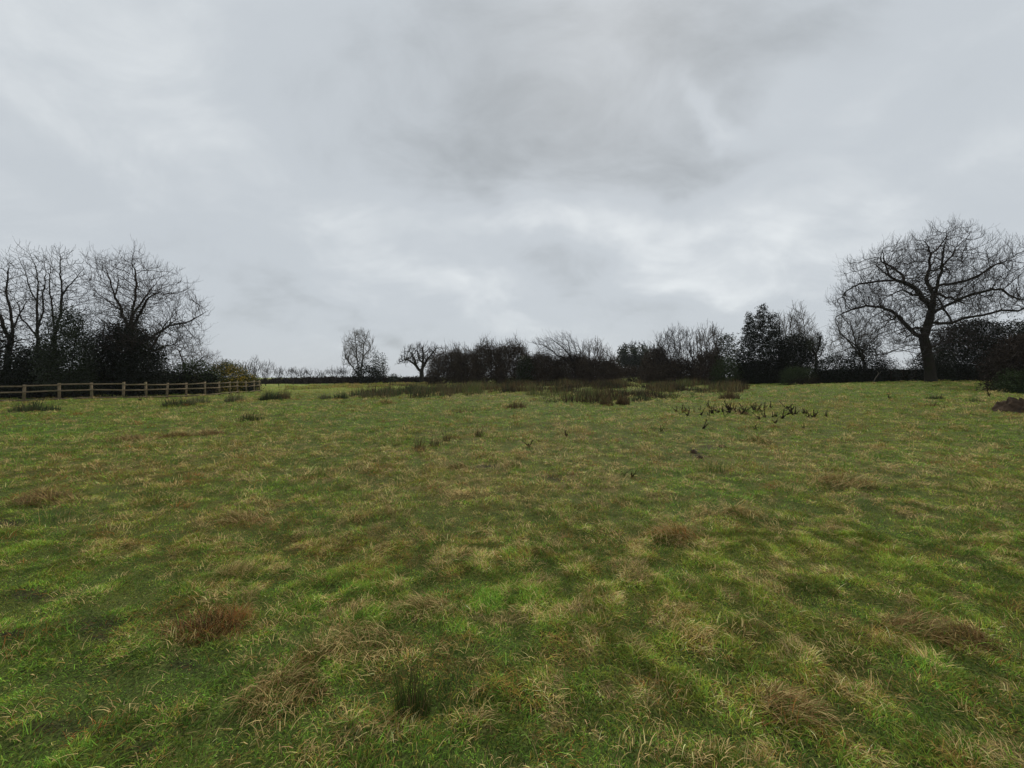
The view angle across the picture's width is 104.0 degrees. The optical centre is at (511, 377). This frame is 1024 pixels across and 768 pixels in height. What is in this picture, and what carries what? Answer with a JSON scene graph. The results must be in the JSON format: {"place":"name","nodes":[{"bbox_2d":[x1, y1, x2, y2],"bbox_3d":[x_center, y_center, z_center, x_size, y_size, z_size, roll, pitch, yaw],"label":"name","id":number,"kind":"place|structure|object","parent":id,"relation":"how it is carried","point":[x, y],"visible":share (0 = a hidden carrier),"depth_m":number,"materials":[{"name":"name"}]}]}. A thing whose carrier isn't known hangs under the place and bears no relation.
{"place":"outdoors","nodes":[
{"label":"outdoors","id":0,"kind":"place"},
{"bbox_2d":[279,381,463,389],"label":"tall grass","id":1,"kind":"structure","parent":0,"point":[346,384],"depth_m":57.96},
{"bbox_2d":[0,377,1023,767],"bbox_3d":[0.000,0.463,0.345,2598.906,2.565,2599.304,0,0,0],"label":"ground","id":2,"kind":"structure","parent":0,"point":[62,723],"depth_m":3.06,"materials":[{"name":"plant"}]},
{"bbox_2d":[0,323,43,398],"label":"evergreen bush","id":3,"kind":"object","parent":2,"relation":"on","point":[1,358],"visible":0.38,"depth_m":31.23,"materials":[{"name":"black plant"}]},
{"bbox_2d":[0,258,47,397],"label":"bare tree","id":4,"kind":"object","parent":2,"relation":"on","point":[8,302],"visible":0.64,"depth_m":32.00,"materials":[{"name":"black plant"}]},
{"bbox_2d":[7,394,61,412],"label":"rush clump","id":5,"kind":"object","parent":2,"relation":"on","point":[41,407],"visible":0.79,"depth_m":18.82,"materials":[{"name":"green plant"}]},
{"bbox_2d":[0,344,73,398],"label":"evergreen bush","id":6,"kind":"object","parent":2,"relation":"on","point":[23,368],"visible":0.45,"depth_m":30.49,"materials":[{"name":"green plant"}]},
{"bbox_2d":[0,240,74,373],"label":"bare tree","id":7,"kind":"object","parent":2,"relation":"on","point":[36,305],"visible":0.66,"depth_m":32.91,"materials":[{"name":"black plant"}]},
{"bbox_2d":[4,484,88,508],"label":"grass tussock","id":8,"kind":"object","parent":2,"relation":"on","point":[36,496],"depth_m":4.98,"materials":[{"name":"plant"}]},
{"bbox_2d":[14,504,82,527],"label":"rush clump","id":9,"kind":"object","parent":2,"relation":"on","point":[42,513],"visible":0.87,"depth_m":4.38,"materials":[{"name":"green plant"}]},
{"bbox_2d":[0,370,97,397],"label":"hedge","id":10,"kind":"object","parent":2,"relation":"on","point":[33,396],"visible":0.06,"depth_m":33.08,"materials":[{"name":"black plant"}]},
{"bbox_2d":[21,245,103,397],"bbox_3d":[-35.721,-4.548,32.001,4.054,12.717,4.800,0,0,32],"label":"bare tree","id":11,"kind":"object","parent":2,"relation":"on","point":[62,291],"visible":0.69,"depth_m":31.84,"materials":[{"name":"brown plant"}]},
{"bbox_2d":[22,302,105,397],"bbox_3d":[-33.946,-2.027,30.592,4.163,7.596,4.582,0,0,0],"label":"holly bush","id":12,"kind":"object","parent":2,"relation":"on","point":[70,335],"visible":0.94,"depth_m":30.01,"materials":[{"name":"green plant"}]},
{"bbox_2d":[62,362,116,397],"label":"bramble bush","id":13,"kind":"object","parent":2,"relation":"on","point":[88,392],"visible":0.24,"depth_m":32.78,"materials":[{"name":"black plant"}]},
{"bbox_2d":[68,314,176,396],"bbox_3d":[-33.369,-1.758,34.473,8.035,7.096,5.591,0,0,0],"label":"evergreen bush","id":14,"kind":"object","parent":2,"relation":"on","point":[115,361],"visible":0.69,"depth_m":33.55,"materials":[{"name":"green plant"}]},
{"bbox_2d":[96,431,153,443],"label":"grass tussock","id":15,"kind":"object","parent":2,"relation":"on","point":[129,437],"depth_m":9.73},
{"bbox_2d":[0,380,260,401],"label":"post and rail fence","id":16,"kind":"object","parent":2,"relation":"on","point":[91,389],"visible":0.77,"depth_m":29.37,"materials":[{"name":"brown wood"}]},
{"bbox_2d":[64,234,214,395],"bbox_3d":[-32.260,-5.409,35.248,10.348,14.276,10.230,0,0,42],"label":"bare tree","id":17,"kind":"object","parent":2,"relation":"on","point":[133,318],"visible":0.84,"depth_m":34.14,"materials":[{"name":"brown plant"}]},
{"bbox_2d":[128,482,180,503],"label":"rush clump","id":18,"kind":"object","parent":2,"relation":"on","point":[147,494],"visible":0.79,"depth_m":5.12,"materials":[{"name":"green plant"}]},
{"bbox_2d":[99,370,225,394],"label":"hedge","id":19,"kind":"object","parent":2,"relation":"on","point":[195,385],"visible":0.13,"depth_m":37.99,"materials":[{"name":"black plant"}]},
{"bbox_2d":[158,430,195,438],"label":"grass tussock","id":20,"kind":"object","parent":2,"relation":"on","point":[172,434],"depth_m":10.45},
{"bbox_2d":[161,396,196,406],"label":"rush clump","id":21,"kind":"object","parent":2,"relation":"on","point":[180,402],"visible":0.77,"depth_m":21.67,"materials":[{"name":"green plant"}]},
{"bbox_2d":[150,357,228,394],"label":"bramble bush","id":22,"kind":"object","parent":2,"relation":"on","point":[196,368],"visible":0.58,"depth_m":37.97,"materials":[{"name":"black plant"}]},
{"bbox_2d":[160,336,223,373],"bbox_3d":[-32.187,-1.305,39.881,6.079,6.058,4.538,0,0,-23],"label":"thorn tree","id":23,"kind":"object","parent":2,"relation":"on","point":[194,355],"visible":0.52,"depth_m":39.99,"materials":[{"name":"black plant"}]},
{"bbox_2d":[185,395,210,403],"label":"rush clump","id":24,"kind":"object","parent":2,"relation":"on","point":[197,399],"visible":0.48,"depth_m":23.41,"materials":[{"name":"green plant"}]},
{"bbox_2d":[155,596,262,647],"bbox_3d":[-1.932,1.512,2.525,0.602,0.208,0.460,0,0,0],"label":"grass tussock","id":25,"kind":"object","parent":2,"relation":"on","point":[222,617],"depth_m":2.50,"materials":[{"name":"plant"}]},
{"bbox_2d":[193,427,226,435],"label":"grass tussock","id":26,"kind":"object","parent":2,"relation":"on","point":[209,432],"depth_m":11.06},
{"bbox_2d":[208,359,253,391],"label":"gorse bush","id":27,"kind":"object","parent":2,"relation":"on","point":[226,369],"visible":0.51,"depth_m":43.91,"materials":[{"name":"green plant"}]},
{"bbox_2d":[203,555,265,581],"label":"grass tussock","id":28,"kind":"object","parent":2,"relation":"on","point":[233,569],"depth_m":3.24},
{"bbox_2d":[223,391,245,401],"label":"rush clump","id":29,"kind":"object","parent":2,"relation":"on","point":[230,399],"visible":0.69,"depth_m":25.26,"materials":[{"name":"green plant"}]},
{"bbox_2d":[213,502,271,525],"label":"grass tussock","id":30,"kind":"object","parent":2,"relation":"on","point":[244,513],"depth_m":4.51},
{"bbox_2d":[221,377,264,390],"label":"bramble bush","id":31,"kind":"object","parent":2,"relation":"on","point":[251,388],"visible":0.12,"depth_m":44.71,"materials":[{"name":"green plant"}]},
{"bbox_2d":[236,409,263,421],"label":"rush clump","id":32,"kind":"object","parent":2,"relation":"on","point":[251,418],"visible":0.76,"depth_m":14.30,"materials":[{"name":"green plant"}]},
{"bbox_2d":[246,356,263,378],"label":"sapling","id":33,"kind":"object","parent":2,"relation":"on","point":[253,368],"visible":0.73,"depth_m":61.94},
{"bbox_2d":[255,360,274,385],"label":"sapling","id":34,"kind":"object","parent":2,"relation":"on","point":[266,376],"visible":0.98,"depth_m":63.98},
{"bbox_2d":[258,389,283,400],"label":"rush clump","id":35,"kind":"object","parent":2,"relation":"on","point":[276,396],"visible":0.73,"depth_m":26.86,"materials":[{"name":"green plant"}]},
{"bbox_2d":[215,647,340,733],"bbox_3d":[-1.130,1.533,1.980,0.520,0.205,0.475,0,0,23],"label":"grass tussock","id":36,"kind":"object","parent":2,"relation":"on","point":[264,686],"depth_m":1.97,"materials":[{"name":"plant"}]},
{"bbox_2d":[273,367,284,384],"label":"sapling","id":37,"kind":"object","parent":2,"relation":"on","point":[281,372],"visible":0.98,"depth_m":65.98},
{"bbox_2d":[275,385,290,399],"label":"rush clump","id":38,"kind":"object","parent":2,"relation":"on","point":[286,395],"visible":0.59,"depth_m":29.16,"materials":[{"name":"green plant"}]},
{"bbox_2d":[284,367,303,382],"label":"sapling","id":39,"kind":"object","parent":2,"relation":"on","point":[293,372],"visible":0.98,"depth_m":71.95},
{"bbox_2d":[299,367,312,383],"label":"sapling","id":40,"kind":"object","parent":2,"relation":"on","point":[306,372],"visible":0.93,"depth_m":73.91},
{"bbox_2d":[286,614,345,662],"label":"grass clump","id":41,"kind":"object","parent":2,"relation":"on","point":[311,635],"visible":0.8,"depth_m":2.28,"materials":[{"name":"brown plant"}]},
{"bbox_2d":[322,366,344,383],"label":"sapling","id":42,"kind":"object","parent":2,"relation":"on","point":[331,371],"visible":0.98,"depth_m":77.90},
{"bbox_2d":[257,375,437,383],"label":"hedge","id":43,"kind":"object","parent":2,"relation":"on","point":[315,380],"visible":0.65,"depth_m":82.19,"materials":[{"name":"plant"}]},
{"bbox_2d":[340,328,375,375],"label":"bare tree","id":44,"kind":"object","parent":2,"relation":"on","point":[355,348],"visible":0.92,"depth_m":84.56,"materials":[{"name":"grey plant"}]},
{"bbox_2d":[314,615,412,669],"bbox_3d":[-0.872,1.530,2.331,0.618,0.192,0.498,0,0,0],"label":"grass tussock","id":45,"kind":"object","parent":2,"relation":"on","point":[354,635],"depth_m":2.34,"materials":[{"name":"plant"}]},
{"bbox_2d":[350,361,386,383],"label":"holly bush","id":46,"kind":"object","parent":2,"relation":"on","point":[363,370],"visible":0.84,"depth_m":81.92,"materials":[{"name":"black plant"}]},
{"bbox_2d":[369,352,388,377],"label":"tree","id":47,"kind":"object","parent":2,"relation":"on","point":[377,364],"visible":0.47,"depth_m":83.69,"materials":[{"name":"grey plant"}]},
{"bbox_2d":[348,382,462,398],"bbox_3d":[-9.244,0.981,36.824,10.134,1.324,18.676,0,0,0],"label":"rush bed","id":48,"kind":"object","parent":2,"relation":"on","point":[424,391],"visible":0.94,"depth_m":32.14,"materials":[{"name":"green plant"}]},
{"bbox_2d":[382,629,441,720],"bbox_3d":[-0.492,1.362,1.904,0.318,0.482,0.277,0,0,0],"label":"rush clump","id":49,"kind":"object","parent":2,"relation":"on","point":[412,699],"visible":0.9,"depth_m":1.89,"materials":[{"name":"green plant"}]},
{"bbox_2d":[394,341,442,382],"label":"oak tree","id":50,"kind":"object","parent":2,"relation":"on","point":[414,363],"visible":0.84,"depth_m":79.59,"materials":[{"name":"black plant"}]},
{"bbox_2d":[411,422,431,451],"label":"rush clump","id":51,"kind":"object","parent":2,"relation":"on","point":[423,448],"visible":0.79,"depth_m":8.29,"materials":[{"name":"green plant"}]},
{"bbox_2d":[389,582,464,626],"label":"grass tussock","id":52,"kind":"object","parent":2,"relation":"on","point":[438,602],"depth_m":2.70,"materials":[{"name":"plant"}]},
{"bbox_2d":[423,340,467,384],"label":"thorn bush","id":53,"kind":"object","parent":2,"relation":"on","point":[440,365],"visible":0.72,"depth_m":61.05,"materials":[{"name":"black plant"}]},
{"bbox_2d":[438,460,469,470],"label":"grass tussock","id":54,"kind":"object","parent":2,"relation":"on","point":[455,465],"depth_m":6.85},
{"bbox_2d":[423,659,493,709],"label":"grass clump","id":55,"kind":"object","parent":2,"relation":"on","point":[460,680],"visible":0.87,"depth_m":2.04,"materials":[{"name":"green plant"}]},
{"bbox_2d":[449,340,475,383],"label":"thorn bush","id":56,"kind":"object","parent":2,"relation":"on","point":[462,358],"visible":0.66,"depth_m":58.98,"materials":[{"name":"black plant"}]},
{"bbox_2d":[465,333,505,383],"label":"thorn bush","id":57,"kind":"object","parent":2,"relation":"on","point":[482,364],"visible":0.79,"depth_m":57.02,"materials":[{"name":"black plant"}]},
{"bbox_2d":[491,332,533,382],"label":"thorn bush","id":58,"kind":"object","parent":2,"relation":"on","point":[510,352],"visible":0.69,"depth_m":56.16,"materials":[{"name":"brown plant"}]},
{"bbox_2d":[498,457,527,468],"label":"grass tussock","id":59,"kind":"object","parent":2,"relation":"on","point":[512,462],"depth_m":7.05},
{"bbox_2d":[506,401,526,408],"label":"rush clump","id":60,"kind":"object","parent":2,"relation":"on","point":[521,405],"visible":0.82,"depth_m":18.79,"materials":[{"name":"green plant"}]},
{"bbox_2d":[514,355,536,380],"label":"ivy bush","id":61,"kind":"object","parent":2,"relation":"on","point":[520,374],"visible":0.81,"depth_m":54.23,"materials":[{"name":"black plant"}]},
{"bbox_2d":[524,347,561,383],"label":"thorn bush","id":62,"kind":"object","parent":2,"relation":"on","point":[543,365],"visible":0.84,"depth_m":54.89,"materials":[{"name":"black plant"}]},
{"bbox_2d":[530,331,583,378],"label":"windswept tree","id":63,"kind":"object","parent":2,"relation":"on","point":[557,349],"visible":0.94,"depth_m":54.75,"materials":[{"name":"grey plant"}]},
{"bbox_2d":[549,349,588,382],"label":"thorn bush","id":64,"kind":"object","parent":2,"relation":"on","point":[566,371],"visible":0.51,"depth_m":54.83,"materials":[{"name":"black plant"}]},
{"bbox_2d":[574,337,621,383],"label":"thorn bush","id":65,"kind":"object","parent":2,"relation":"on","point":[594,366],"visible":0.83,"depth_m":53.11,"materials":[{"name":"brown plant"}]},
{"bbox_2d":[455,377,750,404],"bbox_3d":[10.170,0.633,37.559,32.841,1.773,32.950,0,0,0],"label":"rush bed","id":66,"kind":"object","parent":2,"relation":"on","point":[585,394],"visible":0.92,"depth_m":34.67,"materials":[{"name":"green plant"}]},
{"bbox_2d":[599,393,613,405],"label":"rush clump","id":67,"kind":"object","parent":2,"relation":"on","point":[607,403],"visible":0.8,"depth_m":20.80,"materials":[{"name":"green plant"}]},
{"bbox_2d":[601,354,625,380],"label":"thorn bush","id":68,"kind":"object","parent":2,"relation":"on","point":[620,375],"visible":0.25,"depth_m":53.85,"materials":[{"name":"black plant"}]},
{"bbox_2d":[615,396,629,404],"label":"rush clump","id":69,"kind":"object","parent":2,"relation":"on","point":[620,401],"visible":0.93,"depth_m":20.92,"materials":[{"name":"green plant"}]},
{"bbox_2d":[611,340,650,375],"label":"tree","id":70,"kind":"object","parent":2,"relation":"on","point":[622,352],"visible":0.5,"depth_m":118.69,"materials":[{"name":"grey plant"}]},
{"bbox_2d":[619,364,642,381],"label":"bramble bush","id":71,"kind":"object","parent":2,"relation":"on","point":[630,372],"visible":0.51,"depth_m":59.52,"materials":[{"name":"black plant"}]},
{"bbox_2d":[618,353,646,376],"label":"ivy bush","id":72,"kind":"object","parent":2,"relation":"on","point":[639,359],"visible":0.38,"depth_m":115.67,"materials":[{"name":"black plant"}]},
{"bbox_2d":[631,393,650,401],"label":"rush clump","id":73,"kind":"object","parent":2,"relation":"on","point":[643,397],"visible":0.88,"depth_m":23.48,"materials":[{"name":"green plant"}]},
{"bbox_2d":[637,338,668,381],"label":"thorn bush","id":74,"kind":"object","parent":2,"relation":"on","point":[643,366],"visible":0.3,"depth_m":55.67,"materials":[{"name":"black plant"}]},
{"bbox_2d":[639,360,681,382],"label":"thorn bush","id":75,"kind":"object","parent":2,"relation":"on","point":[648,371],"visible":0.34,"depth_m":52.16,"materials":[{"name":"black plant"}]},
{"bbox_2d":[646,325,697,383],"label":"tree","id":76,"kind":"object","parent":2,"relation":"on","point":[675,362],"visible":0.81,"depth_m":51.25,"materials":[{"name":"brown plant"}]},
{"bbox_2d":[644,515,705,546],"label":"grass tussock","id":77,"kind":"object","parent":2,"relation":"on","point":[671,526],"depth_m":3.90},
{"bbox_2d":[687,321,732,383],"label":"tree","id":78,"kind":"object","parent":2,"relation":"on","point":[703,366],"visible":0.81,"depth_m":49.32,"materials":[{"name":"brown plant"}]},
{"bbox_2d":[701,458,730,473],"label":"rush clump","id":79,"kind":"object","parent":2,"relation":"on","point":[717,466],"visible":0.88,"depth_m":6.91,"materials":[{"name":"green plant"}]},
{"bbox_2d":[708,354,744,382],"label":"ivy bush","id":80,"kind":"object","parent":2,"relation":"on","point":[725,371],"visible":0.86,"depth_m":46.74,"materials":[{"name":"green plant"}]},
{"bbox_2d":[711,333,745,382],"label":"ivy tree","id":81,"kind":"object","parent":2,"relation":"on","point":[731,352],"visible":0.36,"depth_m":48.57,"materials":[{"name":"grey plant"}]},
{"bbox_2d":[719,389,739,399],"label":"rush clump","id":82,"kind":"object","parent":2,"relation":"on","point":[727,396],"visible":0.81,"depth_m":24.54,"materials":[{"name":"green plant"}]},
{"bbox_2d":[713,502,757,517],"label":"grass tussock","id":83,"kind":"object","parent":2,"relation":"on","point":[736,509],"depth_m":4.51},
{"bbox_2d":[735,433,776,444],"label":"grass tussock","id":84,"kind":"object","parent":2,"relation":"on","point":[756,438],"depth_m":9.71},
{"bbox_2d":[735,303,789,383],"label":"holly tree","id":85,"kind":"object","parent":2,"relation":"on","point":[752,338],"visible":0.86,"depth_m":46.39,"materials":[{"name":"green plant"}]},
{"bbox_2d":[772,331,819,382],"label":"holly tree","id":86,"kind":"object","parent":2,"relation":"on","point":[800,353],"visible":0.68,"depth_m":45.35,"materials":[{"name":"black plant"}]},
{"bbox_2d":[747,668,846,746],"bbox_3d":[1.350,1.545,1.906,0.456,0.212,0.398,0,0,0],"label":"grass tussock","id":87,"kind":"object","parent":2,"relation":"on","point":[785,691],"depth_m":1.89,"materials":[{"name":"plant"}]},
{"bbox_2d":[775,363,820,384],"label":"bramble bush","id":88,"kind":"object","parent":2,"relation":"on","point":[794,371],"visible":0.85,"depth_m":41.71,"materials":[{"name":"green plant"}]},
{"bbox_2d":[769,300,827,379],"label":"tree","id":89,"kind":"object","parent":2,"relation":"on","point":[796,323],"visible":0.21,"depth_m":50.28,"materials":[{"name":"grey plant"}]},
{"bbox_2d":[784,376,821,384],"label":"bramble bush","id":90,"kind":"object","parent":2,"relation":"on","point":[802,382],"visible":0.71,"depth_m":40.90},
{"bbox_2d":[803,329,830,366],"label":"thorn tree","id":91,"kind":"object","parent":2,"relation":"on","point":[810,346],"visible":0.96,"depth_m":43.92,"materials":[{"name":"grey plant"}]},
{"bbox_2d":[808,351,865,383],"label":"holly bush","id":92,"kind":"object","parent":2,"relation":"on","point":[830,359],"visible":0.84,"depth_m":41.06,"materials":[{"name":"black plant"}]},
{"bbox_2d":[802,467,879,490],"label":"grass tussock","id":93,"kind":"object","parent":2,"relation":"on","point":[839,478],"depth_m":5.75,"materials":[{"name":"plant"}]},
{"bbox_2d":[824,310,886,362],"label":"tree","id":94,"kind":"object","parent":2,"relation":"on","point":[840,334],"visible":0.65,"depth_m":42.84,"materials":[{"name":"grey plant"}]},
{"bbox_2d":[841,336,892,382],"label":"bush","id":95,"kind":"object","parent":2,"relation":"on","point":[865,364],"visible":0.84,"depth_m":39.99,"materials":[{"name":"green plant"}]},
{"bbox_2d":[867,352,908,381],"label":"bramble bush","id":96,"kind":"object","parent":2,"relation":"on","point":[894,367],"visible":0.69,"depth_m":39.51,"materials":[{"name":"black plant"}]},
{"bbox_2d":[813,367,970,382],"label":"hedge","id":97,"kind":"object","parent":2,"relation":"on","point":[830,373],"visible":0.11,"depth_m":41.41,"materials":[{"name":"black plant"}]},
{"bbox_2d":[890,369,916,381],"bbox_3d":[38.654,-0.129,39.477,2.543,1.368,0.165,0,0,0],"label":"post and rail fence","id":98,"kind":"object","parent":2,"relation":"on","point":[891,377],"visible":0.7,"depth_m":39.43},
{"bbox_2d":[868,602,972,648],"bbox_3d":[2.554,1.531,2.520,0.543,0.209,0.487,0,0,25],"label":"grass tussock","id":99,"kind":"object","parent":2,"relation":"on","point":[911,620],"depth_m":2.49,"materials":[{"name":"plant"}]},
{"bbox_2d":[904,351,937,380],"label":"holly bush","id":100,"kind":"object","parent":2,"relation":"on","point":[911,374],"visible":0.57,"depth_m":39.09,"materials":[{"name":"black plant"}]},
{"bbox_2d":[824,215,1023,381],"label":"bare tree","id":101,"kind":"object","parent":2,"relation":"on","point":[925,342],"visible":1,"depth_m":34.90,"materials":[{"name":"brown plant"}]},
{"bbox_2d":[916,347,960,380],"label":"holly bush","id":102,"kind":"object","parent":2,"relation":"on","point":[939,365],"visible":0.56,"depth_m":37.51,"materials":[{"name":"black plant"}]},
{"bbox_2d":[920,317,1011,380],"bbox_3d":[44.813,-2.787,39.554,7.985,6.561,5.366,0,0,0],"label":"holly tree","id":103,"kind":"object","parent":2,"relation":"on","point":[965,367],"visible":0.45,"depth_m":38.48,"materials":[{"name":"green plant"}]},
{"bbox_2d":[923,611,1012,657],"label":"grass tussock","id":104,"kind":"object","parent":2,"relation":"on","point":[966,634],"depth_m":2.41,"materials":[{"name":"plant"}]},
{"bbox_2d":[963,331,1023,391],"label":"hedge bush","id":105,"kind":"object","parent":2,"relation":"on","point":[1011,355],"visible":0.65,"depth_m":23.62,"materials":[{"name":"green plant"}]},
{"bbox_2d":[973,316,1023,380],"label":"holly tree","id":106,"kind":"object","parent":2,"relation":"on","point":[1018,330],"visible":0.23,"depth_m":37.18,"materials":[{"name":"black plant"}]},
{"bbox_2d":[985,366,1023,393],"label":"bramble bush","id":107,"kind":"object","parent":2,"relation":"on","point":[999,386],"visible":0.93,"depth_m":22.55,"materials":[{"name":"green plant"}]},
{"bbox_2d":[991,397,1023,412],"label":"soil heap","id":108,"kind":"object","parent":2,"relation":"on","point":[1012,405],"visible":1,"depth_m":14.30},
{"bbox_2d":[0,0,1023,377],"label":"sky","id":109,"kind":"structure","parent":0,"point":[403,172],"materials":[{"name":"grey"}]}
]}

